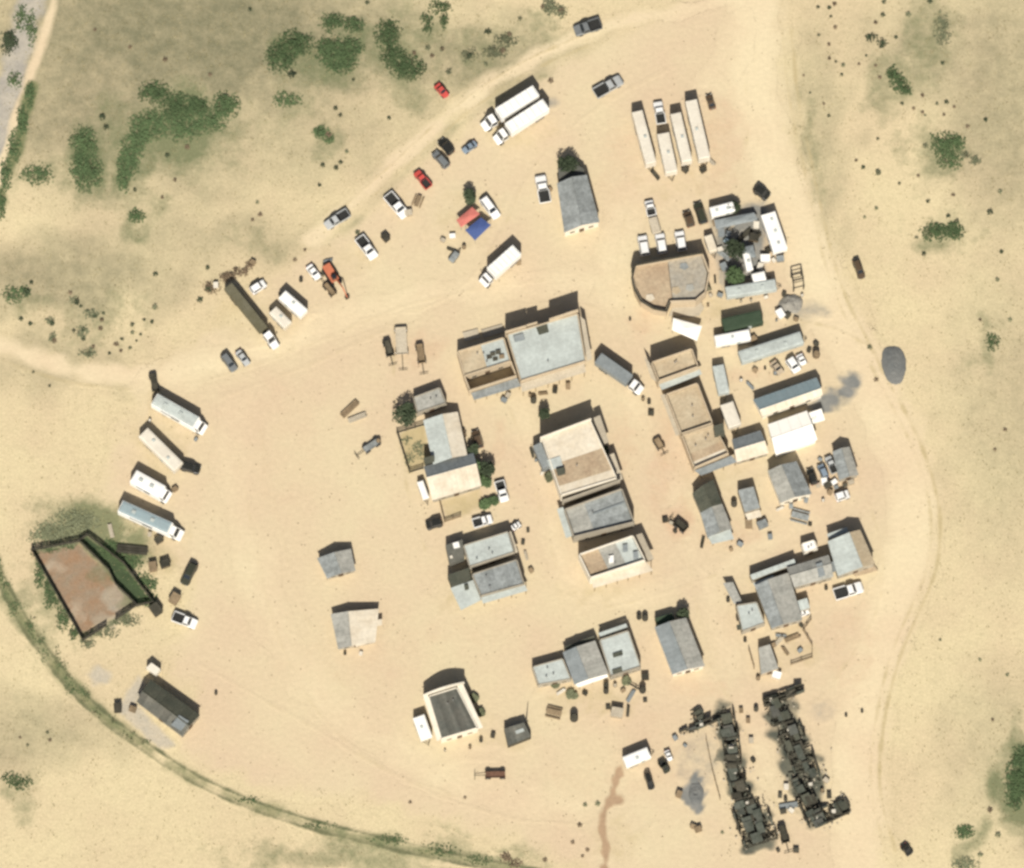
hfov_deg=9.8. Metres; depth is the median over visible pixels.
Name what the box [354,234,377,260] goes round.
pickup truck
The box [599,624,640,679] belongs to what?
house
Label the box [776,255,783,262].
wooden crate
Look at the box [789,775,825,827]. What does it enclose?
charred ruin
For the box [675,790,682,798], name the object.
wooden crate
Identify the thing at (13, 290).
shrub thicket
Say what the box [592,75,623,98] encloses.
pickup truck
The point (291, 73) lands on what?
shrub
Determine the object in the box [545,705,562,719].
wooden table
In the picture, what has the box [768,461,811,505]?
wide barn
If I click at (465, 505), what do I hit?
weedy yard
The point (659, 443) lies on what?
farm wagon
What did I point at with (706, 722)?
charred ruin
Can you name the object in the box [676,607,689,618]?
tree
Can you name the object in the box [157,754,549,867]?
grass strip
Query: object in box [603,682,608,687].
barrel
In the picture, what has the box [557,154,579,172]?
tree
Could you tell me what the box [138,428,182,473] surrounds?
travel trailer
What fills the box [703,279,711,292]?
pyramid tent
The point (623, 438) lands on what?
ground stain
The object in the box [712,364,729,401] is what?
box trailer
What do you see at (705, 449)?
corner store
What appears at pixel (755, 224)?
wooden crate
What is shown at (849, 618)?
ground stain
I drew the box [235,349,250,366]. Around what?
parked car
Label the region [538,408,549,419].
tree
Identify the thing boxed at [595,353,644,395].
box truck
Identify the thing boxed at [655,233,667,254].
parked car
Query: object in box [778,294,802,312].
rubble heap
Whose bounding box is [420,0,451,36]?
shrub thicket
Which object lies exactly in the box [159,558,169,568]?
wooden crate
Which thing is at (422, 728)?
box trailer
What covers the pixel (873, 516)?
wheel track
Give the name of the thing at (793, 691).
charred ruin
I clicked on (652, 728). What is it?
ground stain
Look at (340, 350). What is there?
wheel track
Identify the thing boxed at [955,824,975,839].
shrub thicket
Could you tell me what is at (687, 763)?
ground stain
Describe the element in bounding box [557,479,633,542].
assay office
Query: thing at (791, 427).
building
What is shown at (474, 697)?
shrub
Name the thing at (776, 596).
bunkhouse wing
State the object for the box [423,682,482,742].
chapel
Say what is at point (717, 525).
timber shed
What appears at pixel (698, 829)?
wooden crate
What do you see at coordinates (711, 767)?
rail fence
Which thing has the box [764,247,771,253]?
wooden crate
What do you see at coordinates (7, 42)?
shrub thicket
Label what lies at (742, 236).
lumber stack
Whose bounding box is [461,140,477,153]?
parked car
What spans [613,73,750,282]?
wheel track
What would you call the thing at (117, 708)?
wooden crate
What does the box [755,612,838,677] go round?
ground stain
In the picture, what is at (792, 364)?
parked car
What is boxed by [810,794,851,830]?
charred ruin
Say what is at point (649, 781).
parked car
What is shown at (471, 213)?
canopy tent
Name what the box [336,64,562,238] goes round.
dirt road
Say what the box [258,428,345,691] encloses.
wheel track
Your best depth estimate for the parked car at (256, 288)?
1206.33 m
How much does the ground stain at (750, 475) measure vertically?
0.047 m
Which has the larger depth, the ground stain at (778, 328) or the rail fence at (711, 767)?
the ground stain at (778, 328)
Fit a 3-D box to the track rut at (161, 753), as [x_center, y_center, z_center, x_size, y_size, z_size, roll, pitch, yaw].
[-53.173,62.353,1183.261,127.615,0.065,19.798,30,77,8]
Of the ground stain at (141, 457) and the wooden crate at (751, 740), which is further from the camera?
the ground stain at (141, 457)
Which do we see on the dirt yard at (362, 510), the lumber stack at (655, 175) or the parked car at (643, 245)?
the parked car at (643, 245)
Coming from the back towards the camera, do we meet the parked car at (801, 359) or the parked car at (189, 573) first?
the parked car at (801, 359)
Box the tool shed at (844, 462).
[832,447,858,481]
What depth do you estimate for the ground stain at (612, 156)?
1214.76 m
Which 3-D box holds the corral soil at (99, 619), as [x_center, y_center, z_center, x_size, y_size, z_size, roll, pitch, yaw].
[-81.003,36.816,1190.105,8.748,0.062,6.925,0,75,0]
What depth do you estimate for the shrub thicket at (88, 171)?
1214.42 m
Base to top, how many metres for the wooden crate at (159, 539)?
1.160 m
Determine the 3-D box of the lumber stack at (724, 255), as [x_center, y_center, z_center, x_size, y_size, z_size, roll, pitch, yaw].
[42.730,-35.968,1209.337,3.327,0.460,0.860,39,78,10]
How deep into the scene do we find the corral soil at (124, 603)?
1190.87 m
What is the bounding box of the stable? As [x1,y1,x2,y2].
[826,527,877,578]
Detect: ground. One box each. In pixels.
[0,0,1023,867]
[707,698,780,856]
[759,690,827,832]
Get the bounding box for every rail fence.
[31,540,105,640]
[78,539,136,619]
[80,533,153,606]
[396,423,423,472]
[439,500,460,522]
[706,738,719,797]
[791,618,812,664]
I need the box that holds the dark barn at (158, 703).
[137,680,199,737]
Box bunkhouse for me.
[786,555,832,589]
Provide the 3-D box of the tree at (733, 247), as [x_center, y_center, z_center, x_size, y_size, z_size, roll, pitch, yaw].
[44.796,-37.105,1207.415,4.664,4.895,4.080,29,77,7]
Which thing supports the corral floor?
on the ground at (136, 802)
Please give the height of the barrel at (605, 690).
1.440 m
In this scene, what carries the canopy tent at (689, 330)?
on the dirt yard at (362, 510)
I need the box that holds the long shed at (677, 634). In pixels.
[655,613,704,676]
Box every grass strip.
[0,79,42,219]
[0,547,159,762]
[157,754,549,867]
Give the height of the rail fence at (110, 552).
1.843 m
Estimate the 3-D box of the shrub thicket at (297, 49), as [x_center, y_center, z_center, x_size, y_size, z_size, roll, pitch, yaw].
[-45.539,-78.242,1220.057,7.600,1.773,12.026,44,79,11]
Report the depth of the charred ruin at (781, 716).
1183.62 m
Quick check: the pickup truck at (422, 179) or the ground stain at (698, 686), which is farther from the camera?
the pickup truck at (422, 179)
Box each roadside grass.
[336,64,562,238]
[798,96,833,206]
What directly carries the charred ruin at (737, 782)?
on the ash ground at (720, 705)
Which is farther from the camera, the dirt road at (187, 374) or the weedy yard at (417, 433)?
the dirt road at (187, 374)
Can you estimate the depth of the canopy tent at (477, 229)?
1208.33 m
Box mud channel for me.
[597,764,624,867]
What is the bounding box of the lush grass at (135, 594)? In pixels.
[81,533,148,606]
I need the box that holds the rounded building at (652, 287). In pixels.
[631,251,709,316]
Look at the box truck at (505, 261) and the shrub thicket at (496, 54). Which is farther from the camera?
the shrub thicket at (496, 54)
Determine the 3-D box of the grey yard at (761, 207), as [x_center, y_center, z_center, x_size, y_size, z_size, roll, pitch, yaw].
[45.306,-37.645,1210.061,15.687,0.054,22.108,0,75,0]
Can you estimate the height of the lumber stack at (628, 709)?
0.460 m
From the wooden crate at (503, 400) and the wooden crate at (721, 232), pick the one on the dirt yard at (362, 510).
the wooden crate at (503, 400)
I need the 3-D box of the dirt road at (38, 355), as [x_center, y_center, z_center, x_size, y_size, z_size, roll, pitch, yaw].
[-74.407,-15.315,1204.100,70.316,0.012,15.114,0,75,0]
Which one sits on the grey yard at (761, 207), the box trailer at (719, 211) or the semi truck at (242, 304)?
the box trailer at (719, 211)
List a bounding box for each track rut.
[0,562,541,867]
[0,584,492,867]
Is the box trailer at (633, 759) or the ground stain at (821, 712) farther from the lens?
the ground stain at (821, 712)
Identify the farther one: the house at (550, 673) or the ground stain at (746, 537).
the ground stain at (746, 537)
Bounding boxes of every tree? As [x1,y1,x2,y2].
[392,401,416,426]
[462,188,475,204]
[467,443,478,455]
[470,459,480,470]
[479,460,495,476]
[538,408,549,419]
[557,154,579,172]
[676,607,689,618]
[723,238,745,260]
[725,265,745,284]
[727,200,740,213]
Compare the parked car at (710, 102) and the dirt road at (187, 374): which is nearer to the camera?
the dirt road at (187, 374)
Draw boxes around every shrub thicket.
[0,29,18,56]
[0,80,36,220]
[0,559,150,743]
[0,771,33,790]
[3,284,31,304]
[7,4,37,89]
[18,162,55,186]
[26,507,100,551]
[30,544,126,637]
[34,560,77,640]
[45,296,100,358]
[67,124,103,193]
[78,613,142,648]
[97,538,159,606]
[116,123,151,193]
[125,107,228,142]
[127,207,145,222]
[137,79,213,123]
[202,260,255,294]
[210,90,240,120]
[233,795,500,865]
[264,27,315,75]
[272,90,302,107]
[311,124,333,144]
[314,31,365,75]
[317,12,365,33]
[372,17,426,82]
[400,436,424,465]
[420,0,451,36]
[461,31,518,62]
[499,851,522,867]
[541,0,567,18]
[864,32,887,47]
[885,64,911,94]
[918,220,965,242]
[927,131,965,170]
[933,10,951,48]
[951,856,980,867]
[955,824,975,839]
[960,151,981,165]
[984,332,1000,351]
[1001,745,1023,810]
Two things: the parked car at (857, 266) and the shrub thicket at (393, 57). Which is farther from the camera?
the shrub thicket at (393, 57)
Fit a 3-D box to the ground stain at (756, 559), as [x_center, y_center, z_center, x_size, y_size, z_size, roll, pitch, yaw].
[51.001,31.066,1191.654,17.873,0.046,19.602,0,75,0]
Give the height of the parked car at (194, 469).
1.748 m
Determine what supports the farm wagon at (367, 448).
on the dirt yard at (362, 510)
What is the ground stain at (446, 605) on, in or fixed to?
on the dirt yard at (362, 510)
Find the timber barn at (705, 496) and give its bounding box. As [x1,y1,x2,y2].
[692,480,721,514]
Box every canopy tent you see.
[457,207,479,230]
[465,218,490,239]
[672,318,701,342]
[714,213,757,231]
[743,245,755,259]
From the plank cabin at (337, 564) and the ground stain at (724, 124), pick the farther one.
the ground stain at (724, 124)
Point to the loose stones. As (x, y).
(550, 539)
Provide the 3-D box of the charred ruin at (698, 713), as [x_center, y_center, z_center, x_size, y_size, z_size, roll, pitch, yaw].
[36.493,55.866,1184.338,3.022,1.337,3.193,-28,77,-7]
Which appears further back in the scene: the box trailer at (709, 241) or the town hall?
the box trailer at (709, 241)
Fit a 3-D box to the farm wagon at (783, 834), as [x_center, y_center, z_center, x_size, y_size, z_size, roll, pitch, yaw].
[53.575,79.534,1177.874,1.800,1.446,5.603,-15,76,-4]
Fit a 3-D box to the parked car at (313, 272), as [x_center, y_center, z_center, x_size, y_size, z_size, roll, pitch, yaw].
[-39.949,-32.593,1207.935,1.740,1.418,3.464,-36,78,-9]
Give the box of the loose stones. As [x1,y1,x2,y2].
[128,33,931,862]
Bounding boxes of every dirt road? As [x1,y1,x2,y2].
[0,331,146,385]
[122,261,632,399]
[208,386,596,827]
[296,0,726,248]
[507,392,833,612]
[585,7,755,317]
[603,340,789,816]
[726,0,948,867]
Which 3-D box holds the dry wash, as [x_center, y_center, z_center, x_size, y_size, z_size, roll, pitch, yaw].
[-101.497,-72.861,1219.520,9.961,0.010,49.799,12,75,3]
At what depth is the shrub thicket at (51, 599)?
1190.81 m
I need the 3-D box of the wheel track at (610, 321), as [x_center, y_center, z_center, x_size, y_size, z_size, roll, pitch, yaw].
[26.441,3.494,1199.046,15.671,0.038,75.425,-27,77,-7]
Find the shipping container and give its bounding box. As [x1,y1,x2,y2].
[721,310,762,333]
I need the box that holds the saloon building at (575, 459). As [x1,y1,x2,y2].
[533,415,622,501]
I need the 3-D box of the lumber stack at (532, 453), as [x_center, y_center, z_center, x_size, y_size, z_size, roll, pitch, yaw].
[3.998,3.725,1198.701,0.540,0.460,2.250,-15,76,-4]
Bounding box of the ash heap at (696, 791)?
[689,782,703,805]
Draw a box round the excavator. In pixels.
[322,263,349,299]
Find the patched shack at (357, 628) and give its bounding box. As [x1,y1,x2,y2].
[331,609,381,649]
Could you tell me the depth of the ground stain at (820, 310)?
1206.49 m
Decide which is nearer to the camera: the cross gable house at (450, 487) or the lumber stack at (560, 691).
the lumber stack at (560, 691)
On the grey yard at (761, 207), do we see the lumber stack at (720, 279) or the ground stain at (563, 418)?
the lumber stack at (720, 279)
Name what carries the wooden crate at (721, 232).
on the grey yard at (761, 207)
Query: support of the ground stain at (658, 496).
on the ground at (136, 802)
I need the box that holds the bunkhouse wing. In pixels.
[755,573,801,630]
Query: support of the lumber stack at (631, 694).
on the ground stain at (583, 707)
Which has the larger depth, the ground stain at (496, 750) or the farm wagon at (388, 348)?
the farm wagon at (388, 348)
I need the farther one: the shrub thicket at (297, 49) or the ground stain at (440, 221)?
the shrub thicket at (297, 49)
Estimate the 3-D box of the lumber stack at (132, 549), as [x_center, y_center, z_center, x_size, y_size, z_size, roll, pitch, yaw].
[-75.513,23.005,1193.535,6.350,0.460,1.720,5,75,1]
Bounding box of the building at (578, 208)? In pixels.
[557,164,598,235]
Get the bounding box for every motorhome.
[130,470,172,503]
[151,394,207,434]
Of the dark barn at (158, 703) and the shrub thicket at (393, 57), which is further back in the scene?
the shrub thicket at (393, 57)
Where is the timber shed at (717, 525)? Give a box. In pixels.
[700,504,733,544]
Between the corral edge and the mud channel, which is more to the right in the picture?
the mud channel
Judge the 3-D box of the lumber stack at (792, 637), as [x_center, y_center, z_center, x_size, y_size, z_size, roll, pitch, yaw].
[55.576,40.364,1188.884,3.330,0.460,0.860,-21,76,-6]
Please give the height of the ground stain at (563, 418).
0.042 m
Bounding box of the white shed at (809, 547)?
[800,540,817,555]
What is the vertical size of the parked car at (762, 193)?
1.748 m
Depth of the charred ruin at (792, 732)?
1182.15 m
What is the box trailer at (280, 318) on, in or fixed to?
on the ground stain at (229, 332)
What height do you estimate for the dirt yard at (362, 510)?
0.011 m
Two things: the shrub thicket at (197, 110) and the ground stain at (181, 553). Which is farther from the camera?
the shrub thicket at (197, 110)
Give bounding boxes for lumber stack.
[107,523,113,537]
[116,544,147,554]
[340,399,358,417]
[347,412,366,422]
[529,447,534,457]
[556,688,565,695]
[626,689,635,702]
[626,705,629,716]
[650,169,659,180]
[700,536,704,547]
[716,251,730,261]
[719,270,722,284]
[737,227,752,241]
[775,634,783,647]
[776,634,786,637]
[779,802,797,809]
[781,646,788,655]
[784,633,800,642]
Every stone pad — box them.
[83,661,114,688]
[111,672,178,750]
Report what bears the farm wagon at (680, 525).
on the wheel track at (610, 321)
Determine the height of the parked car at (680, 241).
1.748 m
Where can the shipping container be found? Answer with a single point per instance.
(746, 321)
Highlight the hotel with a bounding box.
[578,533,653,590]
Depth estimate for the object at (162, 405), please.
1198.04 m
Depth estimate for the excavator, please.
1206.99 m
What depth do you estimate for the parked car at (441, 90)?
1217.51 m
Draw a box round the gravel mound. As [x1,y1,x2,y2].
[881,346,905,384]
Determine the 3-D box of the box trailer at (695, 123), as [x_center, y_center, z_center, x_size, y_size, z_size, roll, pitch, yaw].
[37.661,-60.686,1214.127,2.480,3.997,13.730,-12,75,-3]
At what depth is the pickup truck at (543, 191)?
1212.01 m
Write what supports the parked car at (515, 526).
on the dirt yard at (362, 510)
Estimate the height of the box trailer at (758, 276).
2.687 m
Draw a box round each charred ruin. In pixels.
[679,715,721,735]
[690,707,703,723]
[712,709,743,768]
[723,765,758,801]
[729,797,779,849]
[762,683,804,706]
[763,694,798,726]
[777,719,809,760]
[780,748,831,788]
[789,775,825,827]
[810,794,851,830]
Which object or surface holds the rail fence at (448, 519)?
on the weedy yard at (465, 505)
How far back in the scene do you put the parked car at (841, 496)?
1195.13 m
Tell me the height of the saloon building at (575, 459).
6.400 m
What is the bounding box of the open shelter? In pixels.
[790,271,804,291]
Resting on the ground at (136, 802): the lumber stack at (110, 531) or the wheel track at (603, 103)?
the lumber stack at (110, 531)
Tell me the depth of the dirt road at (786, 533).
1194.31 m
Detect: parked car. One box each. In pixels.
[180,461,200,474]
[180,562,197,585]
[220,352,237,372]
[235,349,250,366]
[249,280,266,294]
[305,263,321,280]
[425,518,442,530]
[431,150,449,169]
[434,83,449,98]
[437,138,454,155]
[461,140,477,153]
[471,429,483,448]
[479,195,500,219]
[510,521,521,531]
[637,235,649,256]
[644,772,654,789]
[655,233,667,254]
[664,749,672,761]
[674,230,686,251]
[682,210,694,227]
[693,201,707,224]
[705,94,715,109]
[753,185,770,200]
[769,359,784,375]
[785,356,800,373]
[795,353,806,365]
[800,607,809,616]
[806,468,817,485]
[817,463,828,477]
[834,490,849,501]
[852,259,865,279]
[900,843,913,856]
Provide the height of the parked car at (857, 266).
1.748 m
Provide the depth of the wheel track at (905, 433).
1199.73 m
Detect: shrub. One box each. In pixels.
[22,288,29,296]
[99,113,105,120]
[287,70,296,78]
[469,692,478,702]
[476,707,485,716]
[478,498,490,510]
[479,475,491,487]
[489,495,498,505]
[544,471,552,482]
[551,683,559,688]
[565,689,578,699]
[603,445,608,454]
[621,675,631,685]
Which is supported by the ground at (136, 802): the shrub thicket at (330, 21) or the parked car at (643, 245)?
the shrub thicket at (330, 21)
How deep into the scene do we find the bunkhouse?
1188.53 m
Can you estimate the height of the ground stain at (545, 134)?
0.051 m
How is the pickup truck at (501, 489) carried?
on the dirt yard at (362, 510)
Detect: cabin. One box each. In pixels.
[317,549,355,579]
[413,387,446,416]
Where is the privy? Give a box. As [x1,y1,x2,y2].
[146,663,160,676]
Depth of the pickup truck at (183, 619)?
1188.90 m
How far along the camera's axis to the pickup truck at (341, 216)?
1210.33 m
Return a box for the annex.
[723,582,764,634]
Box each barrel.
[530,397,536,403]
[570,713,577,721]
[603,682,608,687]
[603,688,608,693]
[639,686,645,693]
[642,614,647,621]
[731,500,736,506]
[812,350,819,358]
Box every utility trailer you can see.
[448,248,460,262]
[648,216,660,234]
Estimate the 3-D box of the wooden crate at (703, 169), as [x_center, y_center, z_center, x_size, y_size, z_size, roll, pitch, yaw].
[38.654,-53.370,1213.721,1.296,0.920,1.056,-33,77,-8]
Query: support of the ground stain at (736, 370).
on the dirt yard at (362, 510)
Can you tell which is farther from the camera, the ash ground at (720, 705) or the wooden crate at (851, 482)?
the wooden crate at (851, 482)
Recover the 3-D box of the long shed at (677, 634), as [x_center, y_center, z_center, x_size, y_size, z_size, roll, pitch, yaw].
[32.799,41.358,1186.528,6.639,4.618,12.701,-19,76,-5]
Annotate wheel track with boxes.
[0,357,131,392]
[197,662,589,826]
[213,326,388,401]
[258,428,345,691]
[358,66,667,320]
[372,43,590,197]
[389,318,428,553]
[527,301,703,627]
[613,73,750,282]
[707,662,801,861]
[780,28,933,854]
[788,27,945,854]
[813,321,868,347]
[818,475,885,698]
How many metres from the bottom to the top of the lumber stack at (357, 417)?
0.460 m
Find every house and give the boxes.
[423,412,466,463]
[424,453,480,502]
[457,324,520,402]
[532,658,570,687]
[563,636,607,688]
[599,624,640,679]
[732,430,768,463]
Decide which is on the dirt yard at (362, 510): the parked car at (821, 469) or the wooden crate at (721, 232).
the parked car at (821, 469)
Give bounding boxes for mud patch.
[609,793,625,807]
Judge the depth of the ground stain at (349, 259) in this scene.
1209.35 m
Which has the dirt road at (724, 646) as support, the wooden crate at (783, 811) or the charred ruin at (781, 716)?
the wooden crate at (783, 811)
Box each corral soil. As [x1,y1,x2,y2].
[44,558,68,574]
[57,597,86,630]
[85,562,113,589]
[89,610,123,635]
[96,583,137,617]
[114,594,136,611]
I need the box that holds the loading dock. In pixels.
[750,559,795,585]
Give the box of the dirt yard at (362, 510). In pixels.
[92,0,944,867]
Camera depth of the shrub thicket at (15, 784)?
1181.47 m
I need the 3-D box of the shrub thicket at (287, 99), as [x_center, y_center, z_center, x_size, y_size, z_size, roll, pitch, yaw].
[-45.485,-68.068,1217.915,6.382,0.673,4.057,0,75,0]
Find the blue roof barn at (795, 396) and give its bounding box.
[753,377,822,418]
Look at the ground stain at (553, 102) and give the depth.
1218.05 m
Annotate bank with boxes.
[644,348,701,389]
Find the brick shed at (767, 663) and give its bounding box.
[758,644,777,676]
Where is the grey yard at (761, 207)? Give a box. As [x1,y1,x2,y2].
[704,198,771,292]
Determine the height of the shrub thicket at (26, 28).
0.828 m
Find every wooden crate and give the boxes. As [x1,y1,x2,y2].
[113,703,121,712]
[128,705,136,712]
[148,561,156,572]
[148,602,162,617]
[154,535,163,544]
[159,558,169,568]
[168,591,180,605]
[171,486,177,492]
[213,282,217,287]
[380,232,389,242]
[404,209,412,216]
[449,233,455,238]
[500,396,507,403]
[552,387,557,393]
[610,706,623,718]
[641,673,648,680]
[648,410,653,415]
[662,517,667,522]
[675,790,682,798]
[681,166,688,173]
[694,825,701,832]
[699,166,706,173]
[718,228,724,237]
[719,262,727,271]
[725,231,730,237]
[737,541,743,547]
[745,519,751,528]
[749,232,759,242]
[749,737,753,743]
[750,335,757,342]
[753,221,758,228]
[757,262,763,270]
[760,254,769,262]
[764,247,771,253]
[772,671,781,679]
[775,308,785,319]
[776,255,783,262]
[780,808,786,814]
[784,312,791,319]
[784,784,788,789]
[793,848,798,852]
[821,477,826,485]
[822,776,829,783]
[823,480,831,489]
[827,792,831,798]
[831,479,837,485]
[848,479,854,485]
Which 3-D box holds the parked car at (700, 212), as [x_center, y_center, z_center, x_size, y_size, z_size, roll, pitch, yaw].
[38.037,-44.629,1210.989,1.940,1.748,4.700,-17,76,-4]
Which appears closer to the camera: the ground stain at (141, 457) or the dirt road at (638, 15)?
the ground stain at (141, 457)
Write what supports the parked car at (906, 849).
on the ground at (136, 802)
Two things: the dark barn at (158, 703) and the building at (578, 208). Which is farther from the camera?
the building at (578, 208)
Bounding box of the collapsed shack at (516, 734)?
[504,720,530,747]
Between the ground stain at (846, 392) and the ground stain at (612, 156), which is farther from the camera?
the ground stain at (612, 156)
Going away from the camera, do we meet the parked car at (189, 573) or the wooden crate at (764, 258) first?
the parked car at (189, 573)
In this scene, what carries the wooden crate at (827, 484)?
on the dirt yard at (362, 510)
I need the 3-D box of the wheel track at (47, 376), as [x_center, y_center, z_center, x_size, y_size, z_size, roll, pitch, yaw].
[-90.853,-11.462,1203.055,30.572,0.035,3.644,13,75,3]
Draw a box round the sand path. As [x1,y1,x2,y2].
[0,0,60,183]
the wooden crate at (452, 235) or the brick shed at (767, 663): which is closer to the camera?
the brick shed at (767, 663)
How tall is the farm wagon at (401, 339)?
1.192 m
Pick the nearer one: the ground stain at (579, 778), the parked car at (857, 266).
the ground stain at (579, 778)
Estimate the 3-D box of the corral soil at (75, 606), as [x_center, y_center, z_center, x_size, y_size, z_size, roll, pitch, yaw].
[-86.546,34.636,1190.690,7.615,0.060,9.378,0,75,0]
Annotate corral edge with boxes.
[28,536,142,644]
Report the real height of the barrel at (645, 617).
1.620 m
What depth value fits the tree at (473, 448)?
1196.17 m
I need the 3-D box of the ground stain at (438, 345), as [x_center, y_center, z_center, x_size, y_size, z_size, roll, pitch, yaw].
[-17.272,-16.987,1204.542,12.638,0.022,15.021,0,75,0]
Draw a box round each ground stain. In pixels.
[117,381,201,500]
[127,506,197,587]
[195,280,327,356]
[266,621,431,703]
[302,231,383,290]
[398,325,453,380]
[419,177,506,259]
[422,573,479,619]
[462,711,545,764]
[465,97,573,165]
[482,414,522,487]
[528,673,651,730]
[532,744,653,811]
[536,94,561,111]
[540,407,579,487]
[552,574,633,612]
[577,806,656,867]
[580,116,660,215]
[606,401,644,484]
[612,704,699,799]
[618,157,730,212]
[622,302,669,344]
[641,407,683,519]
[657,658,741,703]
[659,497,697,542]
[668,450,771,500]
[670,727,722,788]
[673,284,755,338]
[674,784,710,815]
[687,74,758,206]
[697,513,770,552]
[706,348,801,398]
[727,547,808,633]
[749,302,824,344]
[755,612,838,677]
[785,298,834,325]
[801,369,866,415]
[802,698,837,726]
[814,582,888,717]
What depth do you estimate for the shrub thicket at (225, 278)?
1208.18 m
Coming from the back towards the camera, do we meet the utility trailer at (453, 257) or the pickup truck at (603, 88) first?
the pickup truck at (603, 88)
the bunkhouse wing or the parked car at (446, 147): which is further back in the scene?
the parked car at (446, 147)
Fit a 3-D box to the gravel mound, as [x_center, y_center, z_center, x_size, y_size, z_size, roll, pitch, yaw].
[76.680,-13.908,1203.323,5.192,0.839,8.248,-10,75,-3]
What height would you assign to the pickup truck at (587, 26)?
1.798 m
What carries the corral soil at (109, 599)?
on the corral floor
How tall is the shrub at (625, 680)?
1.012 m
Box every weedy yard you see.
[399,423,432,474]
[436,486,484,523]
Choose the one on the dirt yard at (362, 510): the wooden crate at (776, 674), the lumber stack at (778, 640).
the wooden crate at (776, 674)
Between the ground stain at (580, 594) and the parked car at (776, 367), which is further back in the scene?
the parked car at (776, 367)
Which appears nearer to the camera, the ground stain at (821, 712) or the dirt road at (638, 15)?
the ground stain at (821, 712)
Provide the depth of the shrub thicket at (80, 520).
1194.73 m
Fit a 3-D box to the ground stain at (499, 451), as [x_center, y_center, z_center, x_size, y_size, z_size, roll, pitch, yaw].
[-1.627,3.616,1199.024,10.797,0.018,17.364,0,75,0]
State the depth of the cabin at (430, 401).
1199.05 m
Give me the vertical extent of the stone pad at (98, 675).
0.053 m
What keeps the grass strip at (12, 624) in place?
on the ground at (136, 802)
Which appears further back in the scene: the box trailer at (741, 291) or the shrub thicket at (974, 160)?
the shrub thicket at (974, 160)
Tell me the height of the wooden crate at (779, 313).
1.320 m
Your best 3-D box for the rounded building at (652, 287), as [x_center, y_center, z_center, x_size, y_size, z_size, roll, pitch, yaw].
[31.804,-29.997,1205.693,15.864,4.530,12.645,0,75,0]
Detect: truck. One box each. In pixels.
[118,500,184,540]
[171,611,197,628]
[224,283,279,350]
[323,208,350,229]
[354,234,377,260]
[383,191,406,219]
[413,169,431,189]
[472,515,492,528]
[478,245,520,288]
[480,85,538,131]
[492,99,548,145]
[494,480,508,502]
[535,175,550,203]
[573,17,602,36]
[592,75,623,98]
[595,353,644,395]
[644,200,656,216]
[653,101,665,124]
[658,759,669,773]
[824,455,836,474]
[832,582,863,600]
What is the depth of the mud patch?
1180.61 m
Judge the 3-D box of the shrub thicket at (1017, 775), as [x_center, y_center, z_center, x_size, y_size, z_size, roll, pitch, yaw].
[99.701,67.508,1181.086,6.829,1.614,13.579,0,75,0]
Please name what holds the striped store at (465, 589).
on the dirt yard at (362, 510)
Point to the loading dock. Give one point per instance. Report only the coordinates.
(761, 576)
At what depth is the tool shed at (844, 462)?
1195.10 m
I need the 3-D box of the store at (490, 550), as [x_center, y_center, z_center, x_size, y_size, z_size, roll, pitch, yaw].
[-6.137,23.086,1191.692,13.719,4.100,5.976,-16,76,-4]
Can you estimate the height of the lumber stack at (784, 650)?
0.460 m
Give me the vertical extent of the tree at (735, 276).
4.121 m
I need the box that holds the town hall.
[505,309,591,395]
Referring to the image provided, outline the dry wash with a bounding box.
[0,0,48,151]
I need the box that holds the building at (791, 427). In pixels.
[768,409,824,456]
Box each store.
[446,531,517,570]
[448,559,526,609]
[661,383,712,439]
[681,423,736,478]
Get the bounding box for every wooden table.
[411,195,423,207]
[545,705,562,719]
[790,508,809,524]
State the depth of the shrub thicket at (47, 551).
1191.60 m
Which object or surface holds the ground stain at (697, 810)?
on the dirt yard at (362, 510)
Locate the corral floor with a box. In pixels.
[29,542,114,631]
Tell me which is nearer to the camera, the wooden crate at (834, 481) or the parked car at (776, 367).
the wooden crate at (834, 481)
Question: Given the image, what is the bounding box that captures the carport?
[797,598,809,611]
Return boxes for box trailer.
[269,307,291,330]
[278,290,307,318]
[413,714,431,745]
[417,480,428,504]
[622,747,653,768]
[632,110,655,171]
[657,132,676,180]
[670,112,691,168]
[685,99,709,166]
[704,234,716,257]
[709,202,734,218]
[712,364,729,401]
[714,329,751,347]
[720,401,740,433]
[725,279,780,299]
[738,331,806,364]
[743,253,752,276]
[751,271,770,281]
[761,211,786,255]
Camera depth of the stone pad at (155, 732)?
1184.84 m
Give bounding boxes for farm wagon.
[149,373,158,394]
[317,276,336,297]
[354,438,380,458]
[382,339,396,365]
[394,327,408,369]
[415,344,426,374]
[474,770,505,779]
[652,437,667,455]
[668,514,688,533]
[777,825,791,853]
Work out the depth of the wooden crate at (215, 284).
1207.06 m

